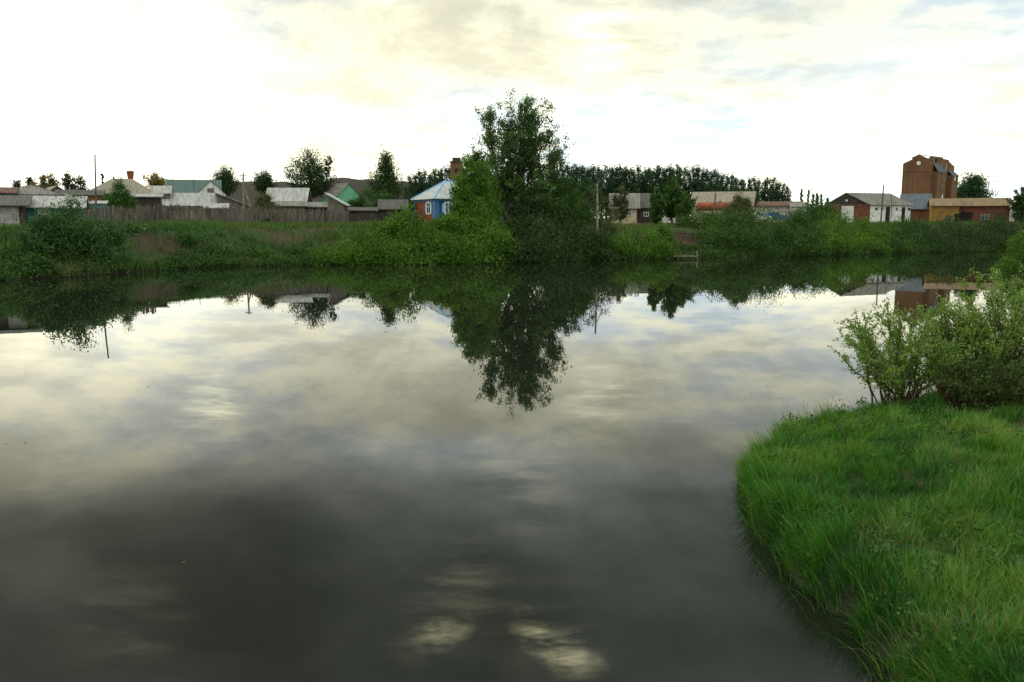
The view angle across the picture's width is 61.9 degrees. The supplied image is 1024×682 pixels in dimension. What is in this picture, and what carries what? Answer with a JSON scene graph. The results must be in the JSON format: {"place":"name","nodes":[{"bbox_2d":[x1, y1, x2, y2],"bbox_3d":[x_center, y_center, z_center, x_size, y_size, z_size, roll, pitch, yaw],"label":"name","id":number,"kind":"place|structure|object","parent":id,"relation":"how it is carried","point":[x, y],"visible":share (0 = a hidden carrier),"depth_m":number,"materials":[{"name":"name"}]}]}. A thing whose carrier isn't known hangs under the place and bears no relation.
{"place":"outdoors","nodes":[
{"label":"outdoors","id":0,"kind":"place"},
{"bbox_2d":[227,177,579,218],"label":"hill","id":1,"kind":"structure","parent":0,"point":[354,183],"depth_m":455.95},
{"bbox_2d":[0,251,1023,681],"bbox_3d":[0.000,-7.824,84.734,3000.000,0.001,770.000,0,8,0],"label":"water","id":2,"kind":"structure","parent":0,"point":[428,473],"depth_m":14.19,"materials":[{"name":"black liquid"}]},
{"bbox_2d":[0,219,1023,681],"bbox_3d":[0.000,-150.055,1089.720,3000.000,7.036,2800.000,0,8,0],"label":"ground","id":3,"kind":"structure","parent":0,"point":[140,247],"depth_m":10.03,"materials":[{"name":"plant"}]},
{"bbox_2d":[0,187,18,194],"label":"house","id":4,"kind":"structure","parent":3,"relation":"on","point":[8,190],"depth_m":104.00,"materials":[{"name":"red paint"}]},
{"bbox_2d":[0,195,32,225],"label":"shed","id":5,"kind":"structure","parent":3,"relation":"on","point":[11,205],"depth_m":73.75,"materials":[{"name":"grey wood"}]},
{"bbox_2d":[0,207,19,225],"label":"wall","id":6,"kind":"structure","parent":5,"relation":"in","point":[6,213],"depth_m":73.43,"materials":[{"name":"paint"}]},
{"bbox_2d":[0,238,41,264],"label":"weed clump","id":7,"kind":"object","parent":3,"relation":"on","point":[6,251],"visible":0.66,"depth_m":61.15,"materials":[{"name":"green plant"}]},
{"bbox_2d":[2,249,62,278],"bbox_3d":[-34.018,-5.460,60.589,3.796,2.080,3.213,-4,9,-24],"label":"weed clump","id":8,"kind":"object","parent":3,"relation":"on","point":[39,262],"visible":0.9,"depth_m":60.46,"materials":[{"name":"green plant"}]},
{"bbox_2d":[15,182,61,195],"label":"house","id":9,"kind":"structure","parent":3,"relation":"on","point":[32,188],"depth_m":107.26,"materials":[{"name":"grey wood"}]},
{"bbox_2d":[18,195,89,223],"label":"shed","id":10,"kind":"structure","parent":3,"relation":"on","point":[37,202],"depth_m":78.70,"materials":[{"name":"teal paint"}]},
{"bbox_2d":[56,170,75,189],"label":"pine tree","id":11,"kind":"object","parent":3,"relation":"on","point":[67,179],"visible":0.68,"depth_m":255.13,"materials":[{"name":"green plant"}]},
{"bbox_2d":[0,191,150,265],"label":"willow bush","id":12,"kind":"object","parent":3,"relation":"on","point":[51,234],"visible":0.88,"depth_m":64.71,"materials":[{"name":"green plant"}]},
{"bbox_2d":[69,174,89,189],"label":"pine tree","id":13,"kind":"object","parent":3,"relation":"on","point":[77,181],"visible":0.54,"depth_m":255.12,"materials":[{"name":"green plant"}]},
{"bbox_2d":[55,190,104,200],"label":"shed","id":14,"kind":"structure","parent":3,"relation":"on","point":[90,194],"depth_m":133.90,"materials":[{"name":"grey wood"}]},
{"bbox_2d":[90,204,150,222],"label":"plank fence","id":15,"kind":"object","parent":3,"relation":"on","point":[124,213],"visible":0.63,"depth_m":88.05,"materials":[{"name":"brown wood"}]},
{"bbox_2d":[98,170,144,220],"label":"green tree","id":16,"kind":"object","parent":3,"relation":"on","point":[116,197],"visible":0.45,"depth_m":105.69,"materials":[{"name":"green plant"}]},
{"bbox_2d":[91,179,156,196],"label":"house","id":17,"kind":"structure","parent":3,"relation":"on","point":[133,185],"depth_m":147.24,"materials":[{"name":"grey wood"}]},
{"bbox_2d":[131,194,163,219],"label":"lean to","id":18,"kind":"object","parent":3,"relation":"on","point":[149,199],"visible":0.46,"depth_m":110.82,"materials":[{"name":"grey wood"}]},
{"bbox_2d":[138,170,166,187],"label":"golden tree","id":19,"kind":"object","parent":3,"relation":"on","point":[157,181],"visible":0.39,"depth_m":225.17,"materials":[{"name":"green plant"}]},
{"bbox_2d":[149,186,172,198],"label":"shed","id":20,"kind":"structure","parent":3,"relation":"on","point":[166,191],"depth_m":148.39,"materials":[{"name":"grey wood"}]},
{"bbox_2d":[166,230,205,247],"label":"weed clump","id":21,"kind":"object","parent":3,"relation":"on","point":[188,239],"visible":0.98,"depth_m":77.79,"materials":[{"name":"green plant"}]},
{"bbox_2d":[162,193,221,218],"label":"shed","id":22,"kind":"structure","parent":3,"relation":"on","point":[191,200],"depth_m":149.37,"materials":[{"name":"beige paint"}]},
{"bbox_2d":[165,179,225,195],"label":"house","id":23,"kind":"structure","parent":3,"relation":"on","point":[195,186],"depth_m":198.18,"materials":[{"name":"teal paint"}]},
{"bbox_2d":[194,238,237,256],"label":"weed clump","id":24,"kind":"object","parent":3,"relation":"on","point":[228,250],"visible":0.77,"depth_m":78.90,"materials":[{"name":"green plant"}]},
{"bbox_2d":[202,203,229,221],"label":"shed","id":25,"kind":"structure","parent":3,"relation":"on","point":[213,205],"depth_m":117.68,"materials":[{"name":"grey wood"}]},
{"bbox_2d":[207,162,242,197],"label":"round tree","id":26,"kind":"object","parent":3,"relation":"on","point":[229,182],"visible":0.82,"depth_m":244.72,"materials":[{"name":"green plant"}]},
{"bbox_2d":[214,192,249,218],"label":"shed","id":27,"kind":"structure","parent":3,"relation":"on","point":[225,199],"depth_m":149.97,"materials":[{"name":"grey wood"}]},
{"bbox_2d":[148,203,348,223],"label":"plank fence","id":28,"kind":"object","parent":3,"relation":"on","point":[221,215],"visible":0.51,"depth_m":111.99,"materials":[{"name":"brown wood"}]},
{"bbox_2d":[231,243,282,258],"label":"weed clump","id":29,"kind":"object","parent":3,"relation":"on","point":[260,251],"visible":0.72,"depth_m":79.94,"materials":[{"name":"green plant"}]},
{"bbox_2d":[250,169,283,194],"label":"round tree","id":30,"kind":"object","parent":3,"relation":"on","point":[262,182],"visible":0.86,"depth_m":215.47,"materials":[{"name":"green plant"}]},
{"bbox_2d":[249,191,285,223],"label":"olive bush","id":31,"kind":"object","parent":3,"relation":"on","point":[264,200],"visible":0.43,"depth_m":113.66,"materials":[{"name":"green plant"}]},
{"bbox_2d":[266,188,311,206],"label":"shed","id":32,"kind":"structure","parent":3,"relation":"on","point":[290,194],"depth_m":139.57,"materials":[{"name":"grey wood"}]},
{"bbox_2d":[274,201,307,222],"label":"shed","id":33,"kind":"structure","parent":3,"relation":"on","point":[294,205],"depth_m":116.99,"materials":[{"name":"grey wood"}]},
{"bbox_2d":[277,241,314,259],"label":"weed clump","id":34,"kind":"object","parent":3,"relation":"on","point":[294,250],"visible":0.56,"depth_m":81.03,"materials":[{"name":"green plant"}]},
{"bbox_2d":[277,146,340,200],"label":"spreading tree","id":35,"kind":"object","parent":3,"relation":"on","point":[311,175],"visible":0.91,"depth_m":185.68,"materials":[{"name":"green plant"}]},
{"bbox_2d":[305,202,327,220],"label":"shed","id":36,"kind":"structure","parent":3,"relation":"on","point":[318,205],"depth_m":118.74,"materials":[{"name":"grey wood"}]},
{"bbox_2d":[325,193,350,222],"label":"privy","id":37,"kind":"structure","parent":3,"relation":"on","point":[334,202],"depth_m":114.61,"materials":[{"name":"grey wood"}]},
{"bbox_2d":[320,183,361,203],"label":"house","id":38,"kind":"structure","parent":3,"relation":"on","point":[345,192],"depth_m":182.79,"materials":[{"name":"green paint"}]},
{"bbox_2d":[306,223,399,264],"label":"lime bush","id":39,"kind":"object","parent":3,"relation":"on","point":[350,250],"visible":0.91,"depth_m":79.82,"materials":[{"name":"green plant"}]},
{"bbox_2d":[347,207,377,221],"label":"shed","id":40,"kind":"structure","parent":3,"relation":"on","point":[361,210],"depth_m":116.86,"materials":[{"name":"grey wood"}]},
{"bbox_2d":[349,212,391,223],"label":"plank fence","id":41,"kind":"object","parent":3,"relation":"on","point":[372,216],"visible":0.5,"depth_m":112.71,"materials":[{"name":"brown wood"}]},
{"bbox_2d":[347,184,395,214],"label":"green bush","id":42,"kind":"object","parent":3,"relation":"on","point":[358,201],"visible":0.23,"depth_m":126.39,"materials":[{"name":"green plant"}]},
{"bbox_2d":[359,145,413,202],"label":"dark tree","id":43,"kind":"object","parent":3,"relation":"on","point":[386,166],"visible":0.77,"depth_m":185.55,"materials":[{"name":"green plant"}]},
{"bbox_2d":[378,199,408,219],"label":"shed","id":44,"kind":"structure","parent":3,"relation":"on","point":[386,205],"depth_m":121.03,"materials":[{"name":"grey wood"}]},
{"bbox_2d":[406,173,424,212],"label":"wood poplar","id":45,"kind":"object","parent":3,"relation":"on","point":[414,178],"visible":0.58,"depth_m":326.72,"materials":[{"name":"green plant"}]},
{"bbox_2d":[363,200,475,264],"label":"lime bush","id":46,"kind":"object","parent":3,"relation":"on","point":[406,242],"visible":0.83,"depth_m":82.38,"materials":[{"name":"green plant"}]},
{"bbox_2d":[410,180,458,223],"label":"blue house","id":47,"kind":"structure","parent":3,"relation":"on","point":[433,201],"depth_m":118.62,"materials":[{"name":"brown wood"}]},
{"bbox_2d":[450,158,462,180],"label":"brick tower","id":48,"kind":"structure","parent":3,"relation":"on","point":[454,161],"depth_m":195.12,"materials":[{"name":"brown brick"}]},
{"bbox_2d":[420,197,527,263],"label":"lime bush","id":49,"kind":"object","parent":3,"relation":"on","point":[490,246],"visible":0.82,"depth_m":82.92,"materials":[{"name":"green plant"}]},
{"bbox_2d":[446,154,505,241],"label":"lime willow","id":50,"kind":"object","parent":3,"relation":"on","point":[475,185],"visible":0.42,"depth_m":86.68,"materials":[{"name":"green plant"}]},
{"bbox_2d":[0,213,1018,280],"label":"undergrowth","id":51,"kind":"object","parent":3,"relation":"on","point":[226,261],"visible":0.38,"depth_m":79.15,"materials":[{"name":"green plant"}]},
{"bbox_2d":[0,219,1022,278],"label":"bank grass","id":52,"kind":"structure","parent":3,"relation":"on","point":[170,226],"depth_m":87.11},
{"bbox_2d":[453,86,598,234],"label":"poplar tree","id":53,"kind":"object","parent":3,"relation":"on","point":[528,141],"visible":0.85,"depth_m":94.75,"materials":[{"name":"green plant"}]},
{"bbox_2d":[498,178,619,262],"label":"dark willow","id":54,"kind":"object","parent":3,"relation":"on","point":[552,241],"visible":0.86,"depth_m":88.32,"materials":[{"name":"green plant"}]},
{"bbox_2d":[538,173,602,245],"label":"green willow","id":55,"kind":"object","parent":3,"relation":"on","point":[578,204],"visible":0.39,"depth_m":94.69,"materials":[{"name":"green plant"}]},
{"bbox_2d":[571,163,585,196],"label":"wood poplar","id":56,"kind":"object","parent":3,"relation":"on","point":[578,174],"visible":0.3,"depth_m":328.88,"materials":[{"name":"green plant"}]},
{"bbox_2d":[583,164,600,208],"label":"wood poplar","id":57,"kind":"object","parent":3,"relation":"on","point":[591,171],"visible":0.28,"depth_m":333.63,"materials":[{"name":"green plant"}]},
{"bbox_2d":[585,165,605,210],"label":"wood poplar","id":58,"kind":"object","parent":3,"relation":"on","point":[596,176],"visible":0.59,"depth_m":324.99,"materials":[{"name":"green plant"}]},
{"bbox_2d":[570,183,628,247],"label":"thin tree","id":59,"kind":"object","parent":3,"relation":"on","point":[602,213],"visible":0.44,"depth_m":97.12,"materials":[{"name":"green plant"}]},
{"bbox_2d":[606,163,623,192],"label":"wood poplar","id":60,"kind":"object","parent":3,"relation":"on","point":[616,178],"visible":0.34,"depth_m":330.08,"materials":[{"name":"green plant"}]},
{"bbox_2d":[607,185,628,221],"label":"leafy tree","id":61,"kind":"object","parent":3,"relation":"on","point":[618,200],"visible":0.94,"depth_m":147.56,"materials":[{"name":"green plant"}]},
{"bbox_2d":[609,193,639,222],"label":"house","id":62,"kind":"structure","parent":3,"relation":"on","point":[634,202],"depth_m":148.48,"materials":[{"name":"beige paint"}]},
{"bbox_2d":[617,166,633,191],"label":"wood poplar","id":63,"kind":"object","parent":3,"relation":"on","point":[625,174],"visible":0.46,"depth_m":328.58,"materials":[{"name":"green plant"}]},
{"bbox_2d":[621,165,639,192],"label":"wood poplar","id":64,"kind":"object","parent":3,"relation":"on","point":[631,174],"visible":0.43,"depth_m":328.11,"materials":[{"name":"green plant"}]},
{"bbox_2d":[600,215,681,259],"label":"alder bush","id":65,"kind":"object","parent":3,"relation":"on","point":[655,244],"visible":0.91,"depth_m":92.40,"materials":[{"name":"green plant"}]},
{"bbox_2d":[637,193,652,222],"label":"house","id":66,"kind":"structure","parent":3,"relation":"on","point":[643,214],"depth_m":151.51,"materials":[{"name":"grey wood"}]},
{"bbox_2d":[647,168,664,199],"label":"wood poplar","id":67,"kind":"object","parent":3,"relation":"on","point":[651,185],"visible":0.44,"depth_m":334.02,"materials":[{"name":"green plant"}]},
{"bbox_2d":[649,186,668,224],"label":"leafy tree","id":68,"kind":"object","parent":3,"relation":"on","point":[657,207],"visible":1,"depth_m":122.06,"materials":[{"name":"green plant"}]},
{"bbox_2d":[658,164,675,196],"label":"wood poplar","id":69,"kind":"object","parent":3,"relation":"on","point":[670,175],"visible":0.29,"depth_m":333.21,"materials":[{"name":"green plant"}]},
{"bbox_2d":[659,177,687,223],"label":"leafy tree","id":70,"kind":"object","parent":3,"relation":"on","point":[672,191],"visible":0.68,"depth_m":123.68,"materials":[{"name":"green plant"}]},
{"bbox_2d":[676,166,692,198],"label":"wood poplar","id":71,"kind":"object","parent":3,"relation":"on","point":[680,181],"visible":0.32,"depth_m":332.11,"materials":[{"name":"green plant"}]},
{"bbox_2d":[671,237,698,253],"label":"weed clump","id":72,"kind":"object","parent":3,"relation":"on","point":[682,246],"visible":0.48,"depth_m":94.83,"materials":[{"name":"green plant"}]},
{"bbox_2d":[674,191,698,222],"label":"leafy tree","id":73,"kind":"object","parent":3,"relation":"on","point":[685,202],"visible":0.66,"depth_m":119.92,"materials":[{"name":"green plant"}]},
{"bbox_2d":[684,165,701,214],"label":"wood poplar","id":74,"kind":"object","parent":3,"relation":"on","point":[697,180],"visible":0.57,"depth_m":328.96,"materials":[{"name":"green plant"}]},
{"bbox_2d":[667,204,732,228],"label":"green bush","id":75,"kind":"object","parent":3,"relation":"on","point":[693,215],"visible":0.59,"depth_m":113.67,"materials":[{"name":"green plant"}]},
{"bbox_2d":[699,167,714,191],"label":"wood poplar","id":76,"kind":"object","parent":3,"relation":"on","point":[705,187],"visible":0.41,"depth_m":329.44,"materials":[{"name":"green plant"}]},
{"bbox_2d":[708,169,721,191],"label":"wood poplar","id":77,"kind":"object","parent":3,"relation":"on","point":[714,187],"visible":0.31,"depth_m":334.89,"materials":[{"name":"green plant"}]},
{"bbox_2d":[697,201,738,221],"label":"storage tank","id":78,"kind":"object","parent":3,"relation":"on","point":[707,205],"visible":0.36,"depth_m":147.48,"materials":[{"name":"metal"}]},
{"bbox_2d":[690,191,756,221],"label":"long house","id":79,"kind":"structure","parent":3,"relation":"on","point":[720,196],"depth_m":168.46,"materials":[{"name":"beige paint"}]},
{"bbox_2d":[721,187,758,227],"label":"olive bush","id":80,"kind":"object","parent":3,"relation":"on","point":[744,202],"visible":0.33,"depth_m":115.85,"materials":[{"name":"green plant"}]},
{"bbox_2d":[686,193,821,256],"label":"dark bush","id":81,"kind":"object","parent":3,"relation":"on","point":[735,237],"visible":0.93,"depth_m":99.09,"materials":[{"name":"green plant"}]},
{"bbox_2d":[759,175,775,201],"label":"wood poplar","id":82,"kind":"object","parent":3,"relation":"on","point":[768,193],"visible":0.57,"depth_m":213.05,"materials":[{"name":"green plant"}]},
{"bbox_2d":[769,181,785,201],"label":"wood poplar","id":83,"kind":"object","parent":3,"relation":"on","point":[778,195],"visible":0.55,"depth_m":216.96,"materials":[{"name":"green plant"}]},
{"bbox_2d":[754,201,802,221],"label":"long shed","id":84,"kind":"structure","parent":3,"relation":"on","point":[783,208],"depth_m":170.40,"materials":[{"name":"white paint"}]},
{"bbox_2d":[779,206,838,256],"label":"dark bush","id":85,"kind":"object","parent":3,"relation":"on","point":[812,230],"visible":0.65,"depth_m":103.33,"materials":[{"name":"green plant"}]},
{"bbox_2d":[780,195,846,223],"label":"green bush","id":86,"kind":"object","parent":3,"relation":"on","point":[820,210],"visible":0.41,"depth_m":131.61,"materials":[{"name":"green plant"}]},
{"bbox_2d":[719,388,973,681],"bbox_3d":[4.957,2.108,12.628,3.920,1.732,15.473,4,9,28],"label":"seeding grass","id":87,"kind":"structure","parent":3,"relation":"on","point":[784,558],"depth_m":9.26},
{"bbox_2d":[808,208,900,254],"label":"lime bush","id":88,"kind":"object","parent":3,"relation":"on","point":[863,234],"visible":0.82,"depth_m":108.14,"materials":[{"name":"green plant"}]},
{"bbox_2d":[827,193,914,222],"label":"barn","id":89,"kind":"structure","parent":3,"relation":"on","point":[867,204],"depth_m":147.21,"materials":[{"name":"white paint"}]},
{"bbox_2d":[724,385,1023,681],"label":"bank grass","id":90,"kind":"structure","parent":3,"relation":"on","point":[844,530],"depth_m":9.95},
{"bbox_2d":[756,388,1023,681],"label":"leafy weeds","id":91,"kind":"object","parent":3,"relation":"on","point":[884,544],"visible":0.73,"depth_m":9.79,"materials":[{"name":"green plant"}]},
{"bbox_2d":[827,297,981,405],"bbox_3d":[7.315,0.284,15.950,2.734,2.182,2.130,0,8,0],"label":"young willow","id":92,"kind":"object","parent":3,"relation":"on","point":[885,369],"visible":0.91,"depth_m":15.83,"materials":[{"name":"green plant"}]},
{"bbox_2d":[878,225,931,253],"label":"alder bush","id":93,"kind":"object","parent":3,"relation":"on","point":[900,241],"visible":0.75,"depth_m":109.13,"materials":[{"name":"green plant"}]},
{"bbox_2d":[881,210,933,231],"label":"alder bush","id":94,"kind":"object","parent":3,"relation":"on","point":[906,223],"visible":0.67,"depth_m":122.39,"materials":[{"name":"green plant"}]},
{"bbox_2d":[900,194,931,221],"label":"annex","id":95,"kind":"object","parent":3,"relation":"on","point":[920,209],"visible":0.58,"depth_m":156.67,"materials":[{"name":"metal"}]},
{"bbox_2d":[901,154,959,198],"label":"brick mill","id":96,"kind":"object","parent":3,"relation":"on","point":[936,177],"visible":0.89,"depth_m":187.55,"materials":[{"name":"brick"}]},
{"bbox_2d":[890,211,992,252],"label":"dark bush","id":97,"kind":"object","parent":3,"relation":"on","point":[964,235],"visible":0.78,"depth_m":115.58,"materials":[{"name":"green plant"}]},
{"bbox_2d":[927,198,961,221],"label":"building","id":98,"kind":"structure","parent":3,"relation":"on","point":[939,206],"depth_m":148.69,"materials":[{"name":"paint"}]},
{"bbox_2d":[932,366,983,413],"bbox_3d":[8.027,0.891,15.256,0.993,0.906,0.854,0,8,0],"label":"rusty shrub","id":99,"kind":"object","parent":3,"relation":"on","point":[950,396],"visible":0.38,"depth_m":15.23,"materials":[{"name":"green plant"}]},
{"bbox_2d":[913,298,1004,395],"bbox_3d":[8.646,0.171,16.562,1.915,2.142,1.714,0,8,0],"label":"young willow","id":100,"kind":"object","parent":3,"relation":"on","point":[942,316],"visible":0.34,"depth_m":16.41,"materials":[{"name":"green plant"}]},
{"bbox_2d":[917,262,1023,377],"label":"young willow","id":101,"kind":"object","parent":3,"relation":"on","point":[1011,341],"visible":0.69,"depth_m":16.01,"materials":[{"name":"green plant"}]},
{"bbox_2d":[923,346,1023,412],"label":"rusty shrub","id":102,"kind":"object","parent":3,"relation":"on","point":[998,387],"visible":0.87,"depth_m":14.68,"materials":[{"name":"green plant"}]},
{"bbox_2d":[958,169,1003,197],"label":"round tree","id":103,"kind":"object","parent":3,"relation":"on","point":[976,186],"visible":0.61,"depth_m":209.58,"materials":[{"name":"green plant"}]},
{"bbox_2d":[959,198,1011,221],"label":"building","id":104,"kind":"structure","parent":3,"relation":"on","point":[972,207],"depth_m":148.80,"materials":[{"name":"red paint"}]},
{"bbox_2d":[962,205,1023,250],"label":"dark bush","id":105,"kind":"object","parent":3,"relation":"on","point":[998,225],"visible":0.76,"depth_m":122.28,"materials":[{"name":"green plant"}]},
{"bbox_2d":[992,226,1023,270],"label":"willow bush","id":106,"kind":"object","parent":3,"relation":"on","point":[1011,263],"visible":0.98,"depth_m":69.65,"materials":[{"name":"green plant"}]},
{"bbox_2d":[1004,187,1023,222],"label":"ragged tree","id":107,"kind":"object","parent":3,"relation":"on","point":[1017,202],"visible":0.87,"depth_m":137.78,"materials":[{"name":"green plant"}]},
{"bbox_2d":[0,0,1023,216],"label":"sky","id":108,"kind":"structure","parent":0,"point":[831,99],"materials":[{"name":"white"}]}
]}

